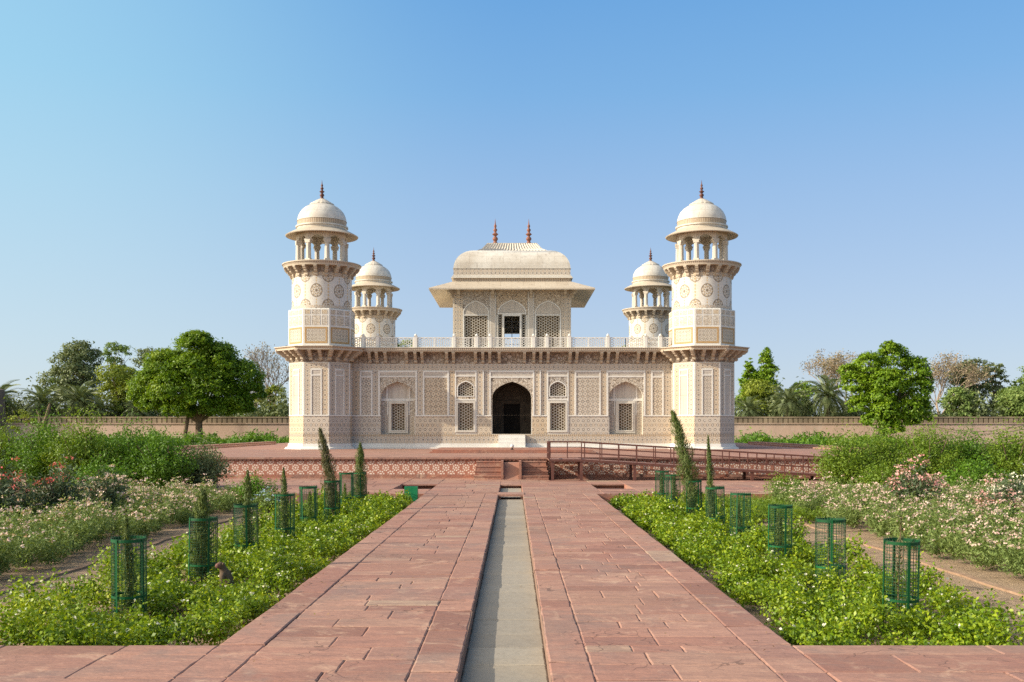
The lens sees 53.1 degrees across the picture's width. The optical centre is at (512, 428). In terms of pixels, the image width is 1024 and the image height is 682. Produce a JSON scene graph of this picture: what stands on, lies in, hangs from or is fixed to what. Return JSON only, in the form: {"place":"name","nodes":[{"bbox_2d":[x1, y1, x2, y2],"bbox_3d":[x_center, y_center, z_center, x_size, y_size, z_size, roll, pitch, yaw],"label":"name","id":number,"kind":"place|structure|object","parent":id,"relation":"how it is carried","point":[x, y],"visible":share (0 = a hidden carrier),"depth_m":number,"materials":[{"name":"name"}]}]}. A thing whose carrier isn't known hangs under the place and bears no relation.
{"place":"outdoors","nodes":[
{"label":"outdoors","id":0,"kind":"place"},
{"bbox_2d":[14,478,949,494],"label":"terrace","id":1,"kind":"structure","parent":0,"point":[557,486],"depth_m":31.20,"materials":[{"name":"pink stone"}]},
{"bbox_2d":[100,441,917,479],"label":"sandstone platform","id":2,"kind":"structure","parent":1,"relation":"on","point":[269,459],"depth_m":35.19,"materials":[{"name":"red stone"}]},
{"bbox_2d":[274,180,749,448],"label":"mausoleum","id":3,"kind":"structure","parent":2,"relation":"on","point":[357,375],"depth_m":50.49,"materials":[{"name":"stone"}]},
{"bbox_2d":[456,401,474,431],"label":"window","id":4,"kind":"structure","parent":3,"relation":"in","point":[465,410],"depth_m":50.57,"materials":[{"name":"stone"}]},
{"bbox_2d":[457,381,473,396],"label":"arched window","id":5,"kind":"structure","parent":3,"relation":"in","point":[466,389],"depth_m":50.57,"materials":[{"name":"white stone"}]},
{"bbox_2d":[492,382,530,433],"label":"doorway","id":6,"kind":"structure","parent":3,"relation":"in","point":[511,402],"depth_m":52.40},
{"bbox_2d":[548,401,566,431],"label":"window","id":7,"kind":"structure","parent":3,"relation":"in","point":[557,410],"depth_m":50.57,"materials":[{"name":"stone"}]},
{"bbox_2d":[549,381,566,396],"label":"arched window","id":8,"kind":"structure","parent":3,"relation":"in","point":[557,389],"depth_m":50.57,"materials":[{"name":"white stone"}]},
{"bbox_2d":[430,447,595,452],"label":"stone slab","id":9,"kind":"structure","parent":2,"relation":"on","point":[498,449],"depth_m":41.35,"materials":[{"name":"red stone"}]},
{"bbox_2d":[547,441,825,480],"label":"access ramp","id":10,"kind":"structure","parent":1,"relation":"on","point":[581,460],"depth_m":33.52,"materials":[{"name":"brown paint"}]},
{"bbox_2d":[461,488,547,681],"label":"channel floor","id":11,"kind":"structure","parent":0,"point":[505,644],"depth_m":10.08,"materials":[{"name":"grey stone"}]},
{"bbox_2d":[497,492,523,498],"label":"stone bridge","id":12,"kind":"structure","parent":0,"point":[510,494],"depth_m":26.35,"materials":[{"name":"pink stone"}]},
{"bbox_2d":[0,493,1023,681],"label":"path","id":13,"kind":"structure","parent":0,"point":[307,645],"depth_m":8.62,"materials":[{"name":"pink stone"}]},
{"bbox_2d":[0,444,1023,645],"bbox_3d":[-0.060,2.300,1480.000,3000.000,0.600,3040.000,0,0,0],"label":"ground","id":14,"kind":"structure","parent":0,"point":[988,574],"depth_m":14.55,"materials":[{"name":"soil"}]},
{"bbox_2d":[0,389,5,440],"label":"ruined tower","id":15,"kind":"structure","parent":14,"relation":"on","point":[2,396],"depth_m":134.13,"materials":[{"name":"brick"}]},
{"bbox_2d":[0,379,25,416],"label":"palm tree","id":16,"kind":"object","parent":14,"relation":"on","point":[7,396],"visible":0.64,"depth_m":138.30,"materials":[{"name":"green plant"}]},
{"bbox_2d":[0,397,37,486],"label":"hedge shrub","id":17,"kind":"object","parent":14,"relation":"on","point":[2,447],"visible":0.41,"depth_m":29.49,"materials":[{"name":"green plant"}]},
{"bbox_2d":[0,450,49,519],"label":"oleander bush","id":18,"kind":"object","parent":14,"relation":"on","point":[7,490],"visible":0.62,"depth_m":19.54,"materials":[{"name":"green plant"}]},
{"bbox_2d":[6,403,59,436],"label":"crooked tree","id":19,"kind":"object","parent":14,"relation":"on","point":[22,416],"visible":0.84,"depth_m":117.89,"materials":[{"name":"green plant"}]},
{"bbox_2d":[0,405,81,488],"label":"hedge shrub","id":20,"kind":"object","parent":14,"relation":"on","point":[33,469],"visible":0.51,"depth_m":28.82,"materials":[{"name":"green plant"}]},
{"bbox_2d":[15,383,66,416],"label":"palm tree","id":21,"kind":"object","parent":14,"relation":"on","point":[43,399],"visible":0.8,"depth_m":137.16,"materials":[{"name":"green plant"}]},
{"bbox_2d":[17,448,98,515],"bbox_3d":[-8.966,1.180,20.218,1.576,1.655,1.539,0,0,8],"label":"oleander bush","id":22,"kind":"object","parent":14,"relation":"on","point":[60,486],"visible":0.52,"depth_m":20.08,"materials":[{"name":"green plant"}]},
{"bbox_2d":[36,337,108,403],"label":"broad tree","id":23,"kind":"object","parent":14,"relation":"on","point":[74,355],"visible":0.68,"depth_m":148.12,"materials":[{"name":"green plant"}]},
{"bbox_2d":[32,403,122,487],"bbox_3d":[-12.201,0.630,28.794,2.315,2.748,2.543,0,0,40],"label":"hedge shrub","id":24,"kind":"object","parent":14,"relation":"on","point":[85,445],"visible":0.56,"depth_m":28.48,"materials":[{"name":"green plant"}]},
{"bbox_2d":[51,380,103,416],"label":"palm tree","id":25,"kind":"object","parent":14,"relation":"on","point":[80,394],"visible":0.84,"depth_m":137.35,"materials":[{"name":"green plant"}]},
{"bbox_2d":[77,395,118,416],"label":"palm tree","id":26,"kind":"object","parent":14,"relation":"on","point":[100,405],"visible":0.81,"depth_m":136.90,"materials":[{"name":"green plant"}]},
{"bbox_2d":[69,450,138,488],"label":"hedge shrub","id":27,"kind":"object","parent":14,"relation":"on","point":[92,474],"visible":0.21,"depth_m":26.46,"materials":[{"name":"green plant"}]},
{"bbox_2d":[81,458,133,520],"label":"oleander bush","id":28,"kind":"object","parent":14,"relation":"on","point":[116,487],"visible":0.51,"depth_m":21.07,"materials":[{"name":"green plant"}]},
{"bbox_2d":[97,341,134,394],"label":"airy tree","id":29,"kind":"object","parent":14,"relation":"on","point":[116,348],"visible":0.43,"depth_m":155.66,"materials":[{"name":"green plant"}]},
{"bbox_2d":[91,363,143,416],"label":"bushy tree","id":30,"kind":"object","parent":14,"relation":"on","point":[120,373],"visible":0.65,"depth_m":141.78,"materials":[{"name":"green plant"}]},
{"bbox_2d":[0,472,243,575],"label":"flowering border","id":31,"kind":"object","parent":14,"relation":"on","point":[28,533],"visible":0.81,"depth_m":17.82,"materials":[{"name":"green plant"}]},
{"bbox_2d":[91,406,160,487],"bbox_3d":[-11.015,0.664,29.386,2.319,2.682,2.389,0,0,3],"label":"hedge shrub","id":32,"kind":"object","parent":14,"relation":"on","point":[124,443],"visible":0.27,"depth_m":29.03,"materials":[{"name":"green plant"}]},
{"bbox_2d":[111,533,146,616],"bbox_3d":[-3.819,1.530,10.188,0.338,0.940,0.338,-1,2,-40],"label":"tree guard","id":33,"kind":"object","parent":14,"relation":"on","point":[115,585],"visible":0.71,"depth_m":10.11,"materials":[{"name":"green paint"}]},
{"bbox_2d":[120,514,137,612],"bbox_3d":[-3.825,1.425,10.195,0.178,1.150,0.178,0,0,19],"label":"sapling","id":34,"kind":"object","parent":14,"relation":"on","point":[126,534],"visible":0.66,"depth_m":10.18,"materials":[{"name":"green plant"}]},
{"bbox_2d":[0,509,262,593],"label":"path kerb","id":35,"kind":"structure","parent":14,"relation":"on","point":[86,565],"depth_m":14.77,"materials":[{"name":"stone"}]},
{"bbox_2d":[120,398,155,416],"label":"palm tree","id":36,"kind":"object","parent":14,"relation":"on","point":[136,410],"visible":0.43,"depth_m":137.27,"materials":[{"name":"green plant"}]},
{"bbox_2d":[7,376,288,416],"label":"thicket","id":37,"kind":"object","parent":14,"relation":"on","point":[282,409],"visible":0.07,"depth_m":142.13,"materials":[{"name":"green plant"}]},
{"bbox_2d":[129,347,173,415],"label":"broad tree","id":38,"kind":"object","parent":14,"relation":"on","point":[141,352],"visible":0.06,"depth_m":159.65,"materials":[{"name":"green plant"}]},
{"bbox_2d":[124,414,203,489],"bbox_3d":[-9.811,0.809,28.877,2.320,2.462,2.277,0,0,12],"label":"hedge shrub","id":39,"kind":"object","parent":14,"relation":"on","point":[161,462],"visible":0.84,"depth_m":28.55,"materials":[{"name":"green plant"}]},
{"bbox_2d":[61,427,288,448],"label":"undergrowth","id":40,"kind":"object","parent":14,"relation":"on","point":[249,437],"visible":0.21,"depth_m":89.38,"materials":[{"name":"green plant"}]},
{"bbox_2d":[125,329,268,437],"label":"ficus tree","id":41,"kind":"object","parent":14,"relation":"on","point":[197,368],"visible":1,"depth_m":122.36,"materials":[{"name":"green plant"}]},
{"bbox_2d":[184,486,216,586],"bbox_3d":[-3.812,1.342,12.497,0.410,1.316,0.402,0,0,0],"label":"sapling","id":42,"kind":"object","parent":14,"relation":"on","point":[203,504],"visible":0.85,"depth_m":12.46,"materials":[{"name":"green plant"}]},
{"bbox_2d":[188,515,217,589],"bbox_3d":[-3.784,1.530,12.505,0.338,0.940,0.338,1,-1,-9],"label":"tree guard","id":43,"kind":"object","parent":14,"relation":"on","point":[193,519],"visible":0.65,"depth_m":12.39,"materials":[{"name":"green paint"}]},
{"bbox_2d":[0,479,412,645],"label":"jasmine bed","id":44,"kind":"object","parent":14,"relation":"on","point":[275,557],"visible":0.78,"depth_m":10.96,"materials":[{"name":"green plant"}]},
{"bbox_2d":[179,431,235,487],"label":"hedge shrub","id":45,"kind":"object","parent":14,"relation":"on","point":[212,467],"visible":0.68,"depth_m":29.57,"materials":[{"name":"green plant"}]},
{"bbox_2d":[215,561,233,603],"bbox_3d":[-3.251,1.776,11.934,0.518,0.480,0.293,0,0,-35],"label":"brown monkey","id":46,"kind":"object","parent":14,"relation":"on","point":[225,572],"visible":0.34,"depth_m":11.81},
{"bbox_2d":[233,502,258,555],"bbox_3d":[-3.827,1.530,14.690,0.338,0.940,0.338,-1,1,12],"label":"tree guard","id":47,"kind":"object","parent":14,"relation":"on","point":[241,506],"visible":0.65,"depth_m":14.58,"materials":[{"name":"green paint"}]},
{"bbox_2d":[239,468,255,548],"bbox_3d":[-3.815,1.280,14.701,0.248,1.440,0.250,0,0,0],"label":"sapling","id":48,"kind":"object","parent":14,"relation":"on","point":[248,485],"visible":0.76,"depth_m":14.68,"materials":[{"name":"green plant"}]},
{"bbox_2d":[231,467,281,508],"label":"round bush","id":49,"kind":"object","parent":14,"relation":"on","point":[256,486],"visible":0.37,"depth_m":25.45,"materials":[{"name":"green plant"}]},
{"bbox_2d":[241,486,286,512],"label":"blue flower bush","id":50,"kind":"object","parent":14,"relation":"on","point":[267,501],"visible":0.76,"depth_m":24.05,"materials":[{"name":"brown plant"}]},
{"bbox_2d":[242,341,288,403],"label":"bare tree","id":51,"kind":"object","parent":14,"relation":"on","point":[267,359],"visible":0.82,"depth_m":152.04,"materials":[{"name":"grey plant"}]},
{"bbox_2d":[254,384,288,414],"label":"bushy tree","id":52,"kind":"object","parent":14,"relation":"on","point":[270,391],"visible":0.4,"depth_m":146.32,"materials":[{"name":"green plant"}]},
{"bbox_2d":[277,467,289,533],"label":"sapling","id":53,"kind":"object","parent":14,"relation":"on","point":[284,483],"visible":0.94,"depth_m":16.98,"materials":[{"name":"green plant"}]},
{"bbox_2d":[274,492,294,536],"bbox_3d":[-3.791,1.530,17.009,0.338,0.940,0.338,0,-1,-17],"label":"tree guard","id":54,"kind":"object","parent":14,"relation":"on","point":[277,525],"visible":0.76,"depth_m":16.89,"materials":[{"name":"green paint"}]},
{"bbox_2d":[299,485,317,526],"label":"tree guard","id":55,"kind":"object","parent":14,"relation":"on","point":[314,502],"visible":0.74,"depth_m":19.10,"materials":[{"name":"green paint"}]},
{"bbox_2d":[317,427,339,512],"bbox_3d":[-3.834,0.972,21.396,0.479,2.057,0.417,0,0,33],"label":"sapling","id":56,"kind":"object","parent":14,"relation":"on","point":[326,456],"visible":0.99,"depth_m":21.35,"materials":[{"name":"green plant"}]},
{"bbox_2d":[324,479,339,517],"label":"tree guard","id":57,"kind":"object","parent":14,"relation":"on","point":[332,499],"visible":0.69,"depth_m":21.29,"materials":[{"name":"green paint"}]},
{"bbox_2d":[339,472,353,507],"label":"tree guard","id":58,"kind":"object","parent":14,"relation":"on","point":[351,481],"visible":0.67,"depth_m":23.45,"materials":[{"name":"green paint"}]},
{"bbox_2d":[354,442,368,500],"bbox_3d":[-3.786,1.151,25.404,0.486,1.697,0.484,0,0,0],"label":"sapling","id":59,"kind":"object","parent":14,"relation":"on","point":[359,464],"visible":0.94,"depth_m":25.34,"materials":[{"name":"green plant"}]},
{"bbox_2d":[404,486,417,501],"bbox_3d":[-2.640,1.750,26.550,0.340,0.500,0.200,0,0,0],"label":"green box","id":60,"kind":"object","parent":14,"relation":"on","point":[413,490],"visible":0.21,"depth_m":26.45,"materials":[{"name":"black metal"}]},
{"bbox_2d":[161,484,771,504],"bbox_3d":[-0.060,1.916,31.070,60.000,0.408,8.340,0,0,0],"label":"terrace bed","id":61,"kind":"object","parent":14,"relation":"on","point":[605,497],"visible":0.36,"depth_m":26.90,"materials":[{"name":"red soil"}]},
{"bbox_2d":[6,417,1023,443],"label":"garden wall","id":62,"kind":"structure","parent":14,"relation":"on","point":[773,426],"depth_m":135.00,"materials":[{"name":"pink paint"}]},
{"bbox_2d":[655,470,668,496],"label":"tree guard","id":63,"kind":"object","parent":14,"relation":"on","point":[664,472],"visible":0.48,"depth_m":26.08,"materials":[{"name":"green paint"}]},
{"bbox_2d":[665,474,680,506],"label":"tree guard","id":64,"kind":"object","parent":14,"relation":"on","point":[668,493],"visible":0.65,"depth_m":23.99,"materials":[{"name":"green paint"}]},
{"bbox_2d":[670,409,702,511],"bbox_3d":[3.631,0.779,21.497,0.750,2.443,0.612,0,0,0],"label":"sapling","id":65,"kind":"object","parent":14,"relation":"on","point":[683,446],"visible":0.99,"depth_m":21.44,"materials":[{"name":"green plant"}]},
{"bbox_2d":[686,479,701,514],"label":"tree guard","id":66,"kind":"object","parent":14,"relation":"on","point":[699,497],"visible":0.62,"depth_m":21.39,"materials":[{"name":"green paint"}]},
{"bbox_2d":[704,435,714,521],"bbox_3d":[3.667,1.053,19.095,0.243,1.894,0.241,0,0,17],"label":"sapling","id":67,"kind":"object","parent":14,"relation":"on","point":[709,472],"visible":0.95,"depth_m":19.08,"materials":[{"name":"green plant"}]},
{"bbox_2d":[705,485,724,525],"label":"tree guard","id":68,"kind":"object","parent":14,"relation":"on","point":[721,488],"visible":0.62,"depth_m":18.99,"materials":[{"name":"green paint"}]},
{"bbox_2d":[730,491,750,538],"bbox_3d":[3.819,1.530,17.212,0.338,0.940,0.338,2,-2,-30],"label":"tree guard","id":69,"kind":"object","parent":14,"relation":"on","point":[743,497],"visible":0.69,"depth_m":17.09,"materials":[{"name":"green paint"}]},
{"bbox_2d":[735,358,758,407],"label":"conical tree","id":70,"kind":"object","parent":14,"relation":"on","point":[747,374],"visible":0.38,"depth_m":149.56,"materials":[{"name":"green plant"}]},
{"bbox_2d":[734,395,766,416],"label":"palm tree","id":71,"kind":"object","parent":14,"relation":"on","point":[748,408],"visible":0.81,"depth_m":137.21,"materials":[{"name":"green plant"}]},
{"bbox_2d":[740,378,778,416],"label":"bushy tree","id":72,"kind":"object","parent":14,"relation":"on","point":[761,385],"visible":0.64,"depth_m":144.98,"materials":[{"name":"green plant"}]},
{"bbox_2d":[755,347,783,403],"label":"conical tree","id":73,"kind":"object","parent":14,"relation":"on","point":[768,369],"visible":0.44,"depth_m":149.29,"materials":[{"name":"green plant"}]},
{"bbox_2d":[773,513,784,562],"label":"sapling","id":74,"kind":"object","parent":14,"relation":"on","point":[777,536],"visible":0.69,"depth_m":14.48,"materials":[{"name":"green plant"}]},
{"bbox_2d":[768,503,792,560],"bbox_3d":[3.783,1.530,14.499,0.338,0.940,0.338,0,0,18],"label":"tree guard","id":75,"kind":"object","parent":14,"relation":"on","point":[784,508],"visible":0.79,"depth_m":14.40,"materials":[{"name":"green paint"}]},
{"bbox_2d":[763,471,812,491],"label":"round bush","id":76,"kind":"object","parent":14,"relation":"on","point":[785,480],"visible":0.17,"depth_m":26.54,"materials":[{"name":"green plant"}]},
{"bbox_2d":[761,382,817,416],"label":"palm tree","id":77,"kind":"object","parent":14,"relation":"on","point":[789,399],"visible":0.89,"depth_m":137.06,"materials":[{"name":"green plant"}]},
{"bbox_2d":[789,381,820,415],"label":"bushy tree","id":78,"kind":"object","parent":14,"relation":"on","point":[801,385],"visible":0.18,"depth_m":148.32,"materials":[{"name":"green plant"}]},
{"bbox_2d":[607,487,1023,645],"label":"jasmine bed","id":79,"kind":"object","parent":14,"relation":"on","point":[847,618],"visible":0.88,"depth_m":11.21,"materials":[{"name":"green plant"}]},
{"bbox_2d":[799,375,853,416],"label":"palm tree","id":80,"kind":"object","parent":14,"relation":"on","point":[828,396],"visible":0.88,"depth_m":137.01,"materials":[{"name":"green plant"}]},
{"bbox_2d":[815,516,845,594],"bbox_3d":[3.813,1.530,12.302,0.338,0.940,0.338,0,0,41],"label":"tree guard","id":81,"kind":"object","parent":14,"relation":"on","point":[830,522],"visible":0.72,"depth_m":12.20,"materials":[{"name":"green paint"}]},
{"bbox_2d":[734,427,927,450],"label":"undergrowth","id":82,"kind":"object","parent":14,"relation":"on","point":[817,439],"visible":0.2,"depth_m":82.34,"materials":[{"name":"green plant"}]},
{"bbox_2d":[799,349,869,401],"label":"bare tree","id":83,"kind":"object","parent":14,"relation":"on","point":[831,368],"visible":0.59,"depth_m":151.41,"materials":[{"name":"brown plant"}]},
{"bbox_2d":[808,419,882,487],"bbox_3d":[9.487,0.894,29.163,2.079,2.346,2.098,0,0,21],"label":"hedge shrub","id":84,"kind":"object","parent":14,"relation":"on","point":[839,463],"visible":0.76,"depth_m":28.95,"materials":[{"name":"green plant"}]},
{"bbox_2d":[734,369,1023,416],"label":"thicket","id":85,"kind":"object","parent":14,"relation":"on","point":[984,412],"visible":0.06,"depth_m":141.90,"materials":[{"name":"green plant"}]},
{"bbox_2d":[845,407,913,480],"bbox_3d":[10.716,0.679,29.793,2.170,2.727,2.220,0,0,26],"label":"hedge shrub","id":86,"kind":"object","parent":14,"relation":"on","point":[880,446],"visible":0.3,"depth_m":29.49,"materials":[{"name":"green plant"}]},
{"bbox_2d":[846,453,916,490],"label":"hedge shrub","id":87,"kind":"object","parent":14,"relation":"on","point":[889,473],"visible":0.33,"depth_m":27.26,"materials":[{"name":"green plant"}]},
{"bbox_2d":[836,339,935,436],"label":"bright tree","id":88,"kind":"object","parent":14,"relation":"on","point":[887,390],"visible":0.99,"depth_m":124.53,"materials":[{"name":"green plant"}]},
{"bbox_2d":[763,467,1023,578],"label":"flowering border","id":89,"kind":"object","parent":14,"relation":"on","point":[997,533],"visible":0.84,"depth_m":18.29,"materials":[{"name":"green plant"}]},
{"bbox_2d":[893,515,906,632],"bbox_3d":[3.770,1.419,9.986,0.144,1.163,0.157,0,0,0],"label":"sapling","id":90,"kind":"object","parent":14,"relation":"on","point":[897,564],"visible":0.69,"depth_m":9.99,"materials":[{"name":"green plant"}]},
{"bbox_2d":[882,536,919,636],"bbox_3d":[3.783,1.530,9.986,0.338,0.940,0.338,1,2,27],"label":"tree guard","id":91,"kind":"object","parent":14,"relation":"on","point":[909,544],"visible":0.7,"depth_m":9.90,"materials":[{"name":"green paint"}]},
{"bbox_2d":[788,519,1023,596],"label":"path kerb","id":92,"kind":"structure","parent":14,"relation":"on","point":[984,582],"depth_m":14.23,"materials":[{"name":"stone"}]},
{"bbox_2d":[883,454,950,501],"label":"oleander bush","id":93,"kind":"object","parent":14,"relation":"on","point":[924,478],"visible":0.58,"depth_m":21.88,"materials":[{"name":"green plant"}]},
{"bbox_2d":[886,408,969,487],"bbox_3d":[11.878,0.715,29.229,2.361,2.624,2.425,0,0,-23],"label":"hedge shrub","id":94,"kind":"object","parent":14,"relation":"on","point":[932,450],"visible":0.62,"depth_m":28.87,"materials":[{"name":"green plant"}]},
{"bbox_2d":[913,351,994,414],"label":"bare tree","id":95,"kind":"object","parent":14,"relation":"on","point":[943,371],"visible":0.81,"depth_m":147.92,"materials":[{"name":"brown plant"}]},
{"bbox_2d":[936,386,983,416],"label":"bushy tree","id":96,"kind":"object","parent":14,"relation":"on","point":[959,392],"visible":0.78,"depth_m":142.27,"materials":[{"name":"green plant"}]},
{"bbox_2d":[937,416,996,486],"bbox_3d":[12.972,0.768,29.628,2.200,2.523,2.267,0,0,44],"label":"hedge shrub","id":97,"kind":"object","parent":14,"relation":"on","point":[973,446],"visible":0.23,"depth_m":29.27,"materials":[{"name":"green plant"}]},
{"bbox_2d":[943,357,996,410],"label":"dark tree","id":98,"kind":"object","parent":14,"relation":"on","point":[982,387],"visible":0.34,"depth_m":150.22,"materials":[{"name":"green plant"}]},
{"bbox_2d":[934,452,1015,491],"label":"hedge shrub","id":99,"kind":"object","parent":14,"relation":"on","point":[976,470],"visible":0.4,"depth_m":26.35,"materials":[{"name":"green plant"}]},
{"bbox_2d":[981,362,1009,412],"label":"dark tree","id":100,"kind":"object","parent":14,"relation":"on","point":[999,375],"visible":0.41,"depth_m":152.30,"materials":[{"name":"green plant"}]},
{"bbox_2d":[973,477,1021,516],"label":"oleander bush","id":101,"kind":"object","parent":14,"relation":"on","point":[994,499],"visible":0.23,"depth_m":19.57,"materials":[{"name":"pink plant"}]},
{"bbox_2d":[975,410,1023,483],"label":"hedge shrub","id":102,"kind":"object","parent":14,"relation":"on","point":[1004,459],"visible":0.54,"depth_m":28.76,"materials":[{"name":"green plant"}]},
{"bbox_2d":[986,464,1023,504],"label":"oleander bush","id":103,"kind":"object","parent":14,"relation":"on","point":[1016,487],"visible":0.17,"depth_m":20.33,"materials":[{"name":"white plant"}]},
{"bbox_2d":[992,382,1023,416],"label":"bushy tree","id":104,"kind":"object","parent":14,"relation":"on","point":[1016,396],"visible":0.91,"depth_m":141.04,"materials":[{"name":"green plant"}]},
{"bbox_2d":[0,0,1023,416],"label":"sky","id":105,"kind":"structure","parent":0,"point":[864,159],"materials":[{"name":"blue"}]},
{"bbox_2d":[704,493,826,521],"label":"grass","id":106,"kind":"structure","parent":0,"point":[762,505],"depth_m":22.38,"materials":[{"name":"green plant"}]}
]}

